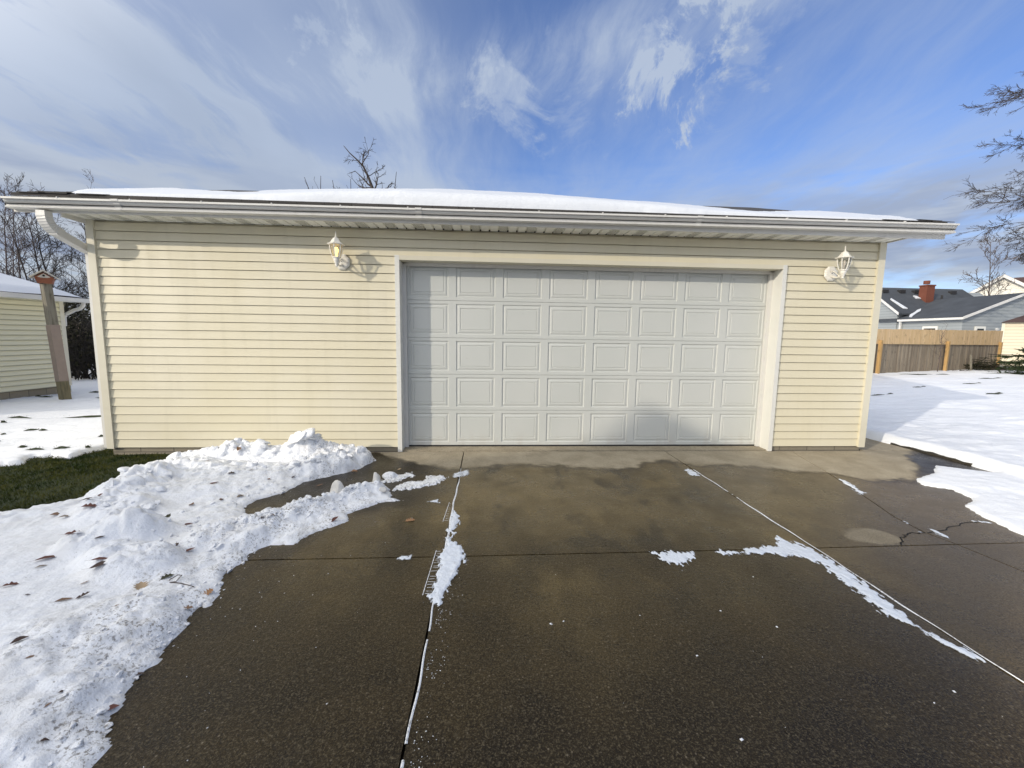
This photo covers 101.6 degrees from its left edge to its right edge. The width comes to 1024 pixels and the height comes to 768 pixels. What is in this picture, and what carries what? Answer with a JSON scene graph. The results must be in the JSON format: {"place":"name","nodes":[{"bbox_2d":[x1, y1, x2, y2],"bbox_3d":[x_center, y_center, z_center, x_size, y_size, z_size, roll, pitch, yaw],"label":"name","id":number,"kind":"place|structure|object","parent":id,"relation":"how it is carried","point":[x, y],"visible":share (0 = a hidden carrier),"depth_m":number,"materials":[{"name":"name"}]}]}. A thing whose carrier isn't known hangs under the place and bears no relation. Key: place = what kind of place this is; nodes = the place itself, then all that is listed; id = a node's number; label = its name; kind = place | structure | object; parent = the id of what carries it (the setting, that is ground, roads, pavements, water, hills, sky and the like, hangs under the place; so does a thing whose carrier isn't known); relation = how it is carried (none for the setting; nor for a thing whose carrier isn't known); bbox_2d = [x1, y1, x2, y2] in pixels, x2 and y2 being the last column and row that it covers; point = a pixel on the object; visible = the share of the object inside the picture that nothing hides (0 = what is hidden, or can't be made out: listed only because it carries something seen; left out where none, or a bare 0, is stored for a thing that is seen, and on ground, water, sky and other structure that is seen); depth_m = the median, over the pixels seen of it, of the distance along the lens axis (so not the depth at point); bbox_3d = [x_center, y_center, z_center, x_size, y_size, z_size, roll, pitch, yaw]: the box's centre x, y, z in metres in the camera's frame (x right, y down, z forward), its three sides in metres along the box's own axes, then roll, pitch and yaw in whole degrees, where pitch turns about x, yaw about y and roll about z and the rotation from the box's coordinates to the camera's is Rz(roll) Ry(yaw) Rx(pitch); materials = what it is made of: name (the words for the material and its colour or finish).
{"place":"outdoors","nodes":[
{"label":"outdoors","id":0,"kind":"place"},
{"bbox_2d":[0,273,81,297],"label":"roof snow","id":1,"kind":"structure","parent":0,"point":[8,283],"depth_m":9.78,"materials":[{"name":"white snow"}]},
{"bbox_2d":[0,369,106,465],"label":"snow lawn","id":2,"kind":"structure","parent":0,"point":[51,413],"depth_m":6.76,"materials":[{"name":"white snow"}]},
{"bbox_2d":[0,190,54,276],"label":"bare tree","id":3,"kind":"object","parent":2,"relation":"on","point":[13,241],"visible":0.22,"depth_m":21.16,"materials":[{"name":"brown plant"}]},
{"bbox_2d":[0,182,63,280],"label":"bare tree","id":4,"kind":"object","parent":2,"relation":"on","point":[1,191],"visible":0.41,"depth_m":18.07,"materials":[{"name":"brown plant"}]},
{"bbox_2d":[0,174,67,280],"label":"bare tree","id":5,"kind":"object","parent":2,"relation":"on","point":[17,256],"visible":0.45,"depth_m":17.54,"materials":[{"name":"brown plant"}]},
{"bbox_2d":[0,195,87,291],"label":"bare tree","id":6,"kind":"object","parent":2,"relation":"on","point":[20,257],"visible":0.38,"depth_m":17.20,"materials":[{"name":"brown plant"}]},
{"bbox_2d":[0,173,88,316],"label":"bare tree","id":7,"kind":"object","parent":2,"relation":"on","point":[31,222],"visible":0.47,"depth_m":16.66,"materials":[{"name":"brown plant"}]},
{"bbox_2d":[7,214,88,334],"bbox_3d":[-17.685,-3.503,16.003,3.628,5.891,2.486,0,7,-3],"label":"bare tree","id":8,"kind":"object","parent":2,"relation":"on","point":[40,243],"visible":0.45,"depth_m":15.74,"materials":[{"name":"brown plant"}]},
{"bbox_2d":[39,283,71,399],"bbox_3d":[-10.265,-0.889,9.411,0.345,2.695,0.182,3,7,18],"label":"wooden post","id":9,"kind":"object","parent":2,"relation":"on","point":[57,353],"visible":0.88,"depth_m":9.36,"materials":[{"name":"wood"}]},
{"bbox_2d":[29,269,60,284],"bbox_3d":[-10.346,-2.369,9.254,0.430,0.292,0.360,-5,9,-40],"label":"birdhouse","id":10,"kind":"object","parent":9,"relation":"on","point":[41,276],"visible":1,"depth_m":9.16,"materials":[{"name":"red wood"}]},
{"bbox_2d":[22,263,90,371],"bbox_3d":[-18.025,-2.768,16.835,7.309,4.353,7.654,6,8,40],"label":"thicket","id":11,"kind":"object","parent":2,"relation":"on","point":[73,293],"visible":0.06,"depth_m":16.35,"materials":[{"name":"brown plant"}]},
{"bbox_2d":[47,223,90,316],"bbox_3d":[-16.560,-3.886,16.468,3.421,6.559,2.961,1,7,5],"label":"bare tree","id":12,"kind":"object","parent":2,"relation":"on","point":[75,256],"visible":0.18,"depth_m":16.19,"materials":[{"name":"brown plant"}]},
{"bbox_2d":[53,169,94,290],"bbox_3d":[-22.102,-6.318,22.670,3.912,9.832,4.456,-5,9,-43],"label":"bare tree","id":13,"kind":"object","parent":2,"relation":"on","point":[77,237],"visible":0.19,"depth_m":21.90,"materials":[{"name":"brown plant"}]},
{"bbox_2d":[64,297,96,379],"bbox_3d":[-13.669,-1.692,13.736,4.376,3.040,4.566,0,7,-3],"label":"thicket","id":14,"kind":"object","parent":2,"relation":"on","point":[86,359],"visible":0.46,"depth_m":13.47,"materials":[{"name":"black plant"}]},
{"bbox_2d":[332,136,395,188],"bbox_3d":[-7.747,-6.981,22.471,3.422,11.593,1.178,2,7,9],"label":"bare tree","id":15,"kind":"object","parent":2,"relation":"on","point":[370,184],"visible":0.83,"depth_m":21.89,"materials":[{"name":"brown plant"}]},
{"bbox_2d":[0,448,171,511],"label":"lawn","id":16,"kind":"structure","parent":0,"point":[94,483],"depth_m":4.32,"materials":[{"name":"plant"}]},
{"bbox_2d":[0,0,1023,309],"label":"sky","id":17,"kind":"structure","parent":0,"point":[849,106],"materials":[{"name":"blue"}]},
{"bbox_2d":[92,438,1023,767],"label":"driveway","id":18,"kind":"structure","parent":0,"point":[578,622],"depth_m":2.18,"materials":[{"name":"concrete"}]},
{"bbox_2d":[0,428,399,767],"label":"snow bank","id":19,"kind":"structure","parent":18,"relation":"on","point":[93,651],"depth_m":2.56,"materials":[{"name":"white snow"}]},
{"bbox_2d":[0,581,18,586],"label":"fallen leaf","id":20,"kind":"object","parent":19,"relation":"on","point":[12,583],"visible":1,"depth_m":2.33,"materials":[{"name":"brown plant"}]},
{"bbox_2d":[7,636,27,644],"bbox_3d":[-2.187,1.131,1.842,0.032,0.010,0.076,10,13,34],"label":"fallen leaf","id":21,"kind":"object","parent":19,"relation":"on","point":[18,638],"visible":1,"depth_m":1.85,"materials":[{"name":"brown plant"}]},
{"bbox_2d":[29,555,54,561],"bbox_3d":[-2.898,1.084,2.586,0.035,0.023,0.143,5,8,35],"label":"fallen leaf","id":22,"kind":"object","parent":19,"relation":"on","point":[49,556],"visible":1,"depth_m":2.60,"materials":[{"name":"brown plant"}]},
{"bbox_2d":[81,503,96,506],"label":"fallen leaf","id":23,"kind":"object","parent":19,"relation":"on","point":[90,505],"visible":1,"depth_m":3.22,"materials":[{"name":"brown plant"}]},
{"bbox_2d":[86,557,106,560],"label":"fallen leaf","id":24,"kind":"object","parent":19,"relation":"on","point":[98,558],"visible":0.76,"depth_m":2.51,"materials":[{"name":"brown plant"}]},
{"bbox_2d":[90,561,104,567],"bbox_3d":[-2.420,1.056,2.433,0.125,0.014,0.052,-10,17,-40],"label":"fallen leaf","id":25,"kind":"object","parent":19,"relation":"on","point":[98,564],"visible":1,"depth_m":2.45,"materials":[{"name":"brown plant"}]},
{"bbox_2d":[107,704,118,710],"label":"fallen leaf","id":26,"kind":"object","parent":19,"relation":"on","point":[112,706],"visible":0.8,"depth_m":1.68,"materials":[{"name":"brown plant"}]},
{"bbox_2d":[133,581,149,589],"bbox_3d":[-2.115,1.149,2.380,0.078,0.021,0.107,6,9,-41],"label":"fallen leaf","id":27,"kind":"object","parent":19,"relation":"on","point":[140,585],"visible":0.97,"depth_m":2.39,"materials":[{"name":"beige plant"}]},
{"bbox_2d":[160,573,173,579],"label":"fallen leaf","id":28,"kind":"object","parent":19,"relation":"on","point":[166,575],"visible":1,"depth_m":2.49,"materials":[{"name":"plant"}]},
{"bbox_2d":[169,575,193,586],"bbox_3d":[-1.925,1.152,2.447,0.192,0.030,0.052,3,7,15],"label":"twig","id":29,"kind":"object","parent":19,"relation":"on","point":[178,582],"visible":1,"depth_m":2.44,"materials":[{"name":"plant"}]},
{"bbox_2d":[203,588,212,594],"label":"fallen leaf","id":30,"kind":"object","parent":19,"relation":"on","point":[210,590],"visible":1,"depth_m":2.40,"materials":[{"name":"brown plant"}]},
{"bbox_2d":[330,480,343,492],"bbox_3d":[-1.580,0.942,3.790,0.133,0.152,0.103,5,8,30],"label":"snow lump","id":31,"kind":"object","parent":19,"relation":"on","point":[337,486],"visible":0.59,"depth_m":3.76,"materials":[{"name":"white snow"}]},
{"bbox_2d":[372,472,380,481],"bbox_3d":[-1.309,0.918,4.029,0.082,0.146,0.092,-1,7,-18],"label":"snow lump","id":32,"kind":"object","parent":19,"relation":"on","point":[376,476],"visible":0.58,"depth_m":4.00,"materials":[{"name":"white snow"}]},
{"bbox_2d":[379,487,386,491],"bbox_3d":[-1.218,0.993,3.928,0.095,0.047,0.044,0,7,-3],"label":"snow lump","id":33,"kind":"object","parent":19,"relation":"on","point":[382,489],"visible":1,"depth_m":3.91,"materials":[{"name":"white snow"}]},
{"bbox_2d":[381,472,414,482],"bbox_3d":[-1.234,0.995,4.444,0.464,0.020,0.247,-4,8,-34],"label":"snow patch","id":34,"kind":"object","parent":18,"relation":"on","point":[398,478],"visible":0.85,"depth_m":4.40,"materials":[{"name":"white snow"}]},
{"bbox_2d":[382,471,397,478],"bbox_3d":[-1.298,0.978,4.448,0.178,0.099,0.104,0,7,-3],"label":"snow lump","id":35,"kind":"object","parent":34,"relation":"on","point":[389,474],"visible":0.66,"depth_m":4.41,"materials":[{"name":"white snow"}]},
{"bbox_2d":[397,555,410,559],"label":"snow patch","id":36,"kind":"object","parent":18,"relation":"on","point":[404,557],"visible":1,"depth_m":2.85,"materials":[{"name":"white snow"}]},
{"bbox_2d":[389,475,446,490],"bbox_3d":[-0.932,1.014,4.294,0.305,0.025,0.665,6,8,36],"label":"snow patch","id":37,"kind":"object","parent":18,"relation":"on","point":[430,480],"visible":1,"depth_m":4.25,"materials":[{"name":"white snow"}]},
{"bbox_2d":[400,470,460,767],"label":"driveway joint","id":38,"kind":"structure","parent":18,"relation":"on","point":[410,721],"depth_m":1.89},
{"bbox_2d":[422,550,440,594],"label":"snow lines","id":39,"kind":"object","parent":18,"relation":"on","point":[429,573],"visible":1,"depth_m":2.68,"materials":[{"name":"white snow"}]},
{"bbox_2d":[427,510,465,605],"bbox_3d":[-0.419,1.173,3.000,0.258,0.018,1.314,0,7,-3],"label":"snow patch","id":40,"kind":"object","parent":18,"relation":"on","point":[451,556],"visible":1,"depth_m":2.78,"materials":[{"name":"white snow"}]},
{"bbox_2d":[453,470,468,477],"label":"snow patch","id":41,"kind":"object","parent":18,"relation":"on","point":[464,473],"visible":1,"depth_m":4.61,"materials":[{"name":"white snow"}]},
{"bbox_2d":[143,484,1002,767],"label":"ice crumbs","id":42,"kind":"object","parent":18,"relation":"on","point":[741,739],"visible":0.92,"depth_m":1.86,"materials":[{"name":"white ice"}]},
{"bbox_2d":[649,550,695,566],"bbox_3d":[1.145,1.212,2.880,0.336,0.012,0.282,0,7,-3],"label":"snow patch","id":43,"kind":"object","parent":18,"relation":"on","point":[675,558],"visible":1,"depth_m":2.91,"materials":[{"name":"white snow"}]},
{"bbox_2d":[684,469,699,475],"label":"snow patch","id":44,"kind":"object","parent":18,"relation":"on","point":[691,472],"visible":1,"depth_m":4.75,"materials":[{"name":"white snow"}]},
{"bbox_2d":[716,535,985,661],"bbox_3d":[2.101,1.247,2.677,0.686,0.015,1.316,-4,8,-36],"label":"snow patch","id":45,"kind":"object","parent":18,"relation":"on","point":[784,548],"visible":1,"depth_m":2.72,"materials":[{"name":"white snow"}]},
{"bbox_2d":[839,479,866,494],"bbox_3d":[3.586,1.068,4.434,0.144,0.012,0.637,2,7,14],"label":"snow patch","id":46,"kind":"object","parent":18,"relation":"on","point":[852,486],"visible":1,"depth_m":4.37,"materials":[{"name":"white snow"}]},
{"bbox_2d":[693,469,1023,682],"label":"driveway joint","id":47,"kind":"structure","parent":18,"relation":"on","point":[872,585],"depth_m":2.53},
{"bbox_2d":[890,443,971,465],"bbox_3d":[5.557,0.576,8.911,0.230,0.062,8.900,0,7,-3],"label":"soil edge","id":48,"kind":"object","parent":18,"relation":"on","point":[937,455],"visible":0.11,"depth_m":5.63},
{"bbox_2d":[927,528,947,537],"bbox_3d":[3.401,1.192,3.333,0.090,0.011,0.186,0,7,-3],"label":"snow patch","id":49,"kind":"object","parent":18,"relation":"on","point":[939,533],"visible":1,"depth_m":3.33,"materials":[{"name":"white snow"}]},
{"bbox_2d":[866,366,1023,534],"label":"snow field","id":50,"kind":"structure","parent":0,"point":[951,415],"depth_m":7.02,"materials":[{"name":"white snow"}]},
{"bbox_2d":[873,329,1002,373],"bbox_3d":[15.553,-1.244,16.643,18.058,2.058,0.220,-2,7,-24],"label":"wood fence","id":51,"kind":"object","parent":50,"relation":"on","point":[902,350],"visible":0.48,"depth_m":17.65,"materials":[{"name":"brown wood"}]},
{"bbox_2d":[943,71,1023,263],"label":"bare tree","id":52,"kind":"object","parent":50,"relation":"on","point":[988,196],"visible":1,"depth_m":18.54,"materials":[{"name":"brown plant"}]},
{"bbox_2d":[958,355,1012,370],"bbox_3d":[21.797,-0.901,19.126,4.485,0.951,1.525,0,7,-3],"label":"brush pile","id":53,"kind":"object","parent":50,"relation":"on","point":[985,366],"visible":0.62,"depth_m":18.99,"materials":[{"name":"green plant"}]},
{"bbox_2d":[958,229,1015,295],"bbox_3d":[38.907,-7.136,33.993,3.934,10.591,2.391,3,7,19],"label":"bare tree","id":54,"kind":"object","parent":50,"relation":"on","point":[989,276],"visible":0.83,"depth_m":33.84,"materials":[{"name":"brown plant"}]},
{"bbox_2d":[987,347,1023,374],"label":"spruce tree","id":55,"kind":"object","parent":50,"relation":"on","point":[1018,368],"visible":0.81,"depth_m":16.95,"materials":[{"name":"green plant"}]},
{"bbox_2d":[1001,315,1023,365],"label":"pale shed","id":56,"kind":"structure","parent":50,"relation":"on","point":[1013,335],"depth_m":22.53,"materials":[{"name":"beige"}]},
{"bbox_2d":[1003,253,1022,265],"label":"bare tree","id":57,"kind":"object","parent":50,"relation":"on","point":[1013,259],"visible":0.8,"depth_m":28.36,"materials":[{"name":"brown plant"}]},
{"bbox_2d":[874,373,1016,394],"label":"bare turf","id":58,"kind":"structure","parent":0,"point":[963,383],"depth_m":13.01,"materials":[{"name":"plant"}]},
{"bbox_3d":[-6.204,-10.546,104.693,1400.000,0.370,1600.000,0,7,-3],"label":"ground","id":59,"kind":"structure","parent":0,"visible":0},
{"bbox_2d":[0,291,89,399],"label":"neighbour garage","id":60,"kind":"structure","parent":59,"relation":"on","point":[26,368],"depth_m":9.76,"materials":[{"name":"beige plastic"}]},
{"bbox_2d":[28,274,96,377],"bbox_3d":[-15.074,-1.965,14.073,5.232,3.701,5.182,-5,9,-42],"label":"thicket","id":61,"kind":"object","parent":59,"relation":"on","point":[66,304],"visible":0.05,"depth_m":14.12,"materials":[{"name":"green plant"}]},
{"bbox_2d":[0,190,959,454],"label":"garage","id":62,"kind":"structure","parent":59,"relation":"on","point":[410,328],"depth_m":5.36,"materials":[{"name":"beige plastic"}]},
{"bbox_2d":[327,231,349,269],"bbox_3d":[-2.072,-1.592,4.968,0.176,0.411,0.307,0,7,-3],"label":"wall lantern","id":63,"kind":"object","parent":62,"relation":"attached to","point":[341,261],"depth_m":4.93,"materials":[{"name":"white paint"}]},
{"bbox_2d":[70,188,917,220],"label":"roof snow","id":64,"kind":"structure","parent":62,"relation":"on","point":[463,198],"depth_m":4.91,"materials":[{"name":"white snow"}]},
{"bbox_2d":[404,263,767,445],"bbox_3d":[1.042,-0.351,5.686,4.907,2.440,0.045,0,7,-3],"label":"garage door","id":65,"kind":"structure","parent":62,"relation":"in","point":[497,356],"depth_m":5.66,"materials":[{"name":"white metal"}]},
{"bbox_2d":[824,246,853,280],"bbox_3d":[4.204,-1.548,5.345,0.176,0.411,0.307,0,7,-3],"label":"wall lantern","id":66,"kind":"object","parent":62,"relation":"attached to","point":[830,273],"depth_m":5.31,"materials":[{"name":"white paint"}]},
{"bbox_2d":[930,325,948,371],"bbox_3d":[17.858,-1.493,17.483,0.840,2.328,0.407,-4,8,-34],"label":"sapling","id":67,"kind":"object","parent":59,"relation":"on","point":[940,347],"visible":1,"depth_m":17.44,"materials":[{"name":"brown plant"}]},
{"bbox_2d":[878,280,1023,330],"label":"grey house","id":68,"kind":"structure","parent":59,"relation":"on","point":[957,309],"depth_m":29.28,"materials":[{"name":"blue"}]},
{"bbox_2d":[890,298,907,308],"bbox_3d":[29.191,-6.098,31.608,0.287,0.900,1.196,-1,7,-16],"label":"snow patch","id":69,"kind":"object","parent":68,"relation":"on","point":[899,304],"visible":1,"depth_m":31.48,"materials":[{"name":"white snow"}]},
{"bbox_2d":[909,309,920,316],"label":"snow patch","id":70,"kind":"object","parent":68,"relation":"on","point":[914,313],"visible":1,"depth_m":30.63,"materials":[{"name":"white snow"}]},
{"bbox_2d":[922,326,937,329],"bbox_3d":[28.806,-3.225,28.881,0.070,1.520,0.990,0,7,-3],"label":"window","id":71,"kind":"structure","parent":68,"relation":"in","point":[923,327],"depth_m":28.75,"materials":[{"name":"white glass"}]},
{"bbox_2d":[974,326,985,330],"bbox_3d":[30.184,-2.976,27.010,0.730,1.490,0.070,0,7,-3],"label":"window","id":72,"kind":"structure","parent":68,"relation":"in","point":[983,328],"depth_m":26.92,"materials":[{"name":"white glass"}]},
{"bbox_2d":[970,355,971,369],"bbox_3d":[20.605,-0.898,18.758,0.207,0.842,0.077,0,7,-3],"label":"stake","id":73,"kind":"object","parent":59,"relation":"on","point":[970,362],"visible":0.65,"depth_m":18.72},
{"bbox_2d":[969,274,1023,295],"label":"white house","id":74,"kind":"structure","parent":59,"relation":"on","point":[1017,286],"depth_m":37.19,"materials":[{"name":"white"}]}
]}

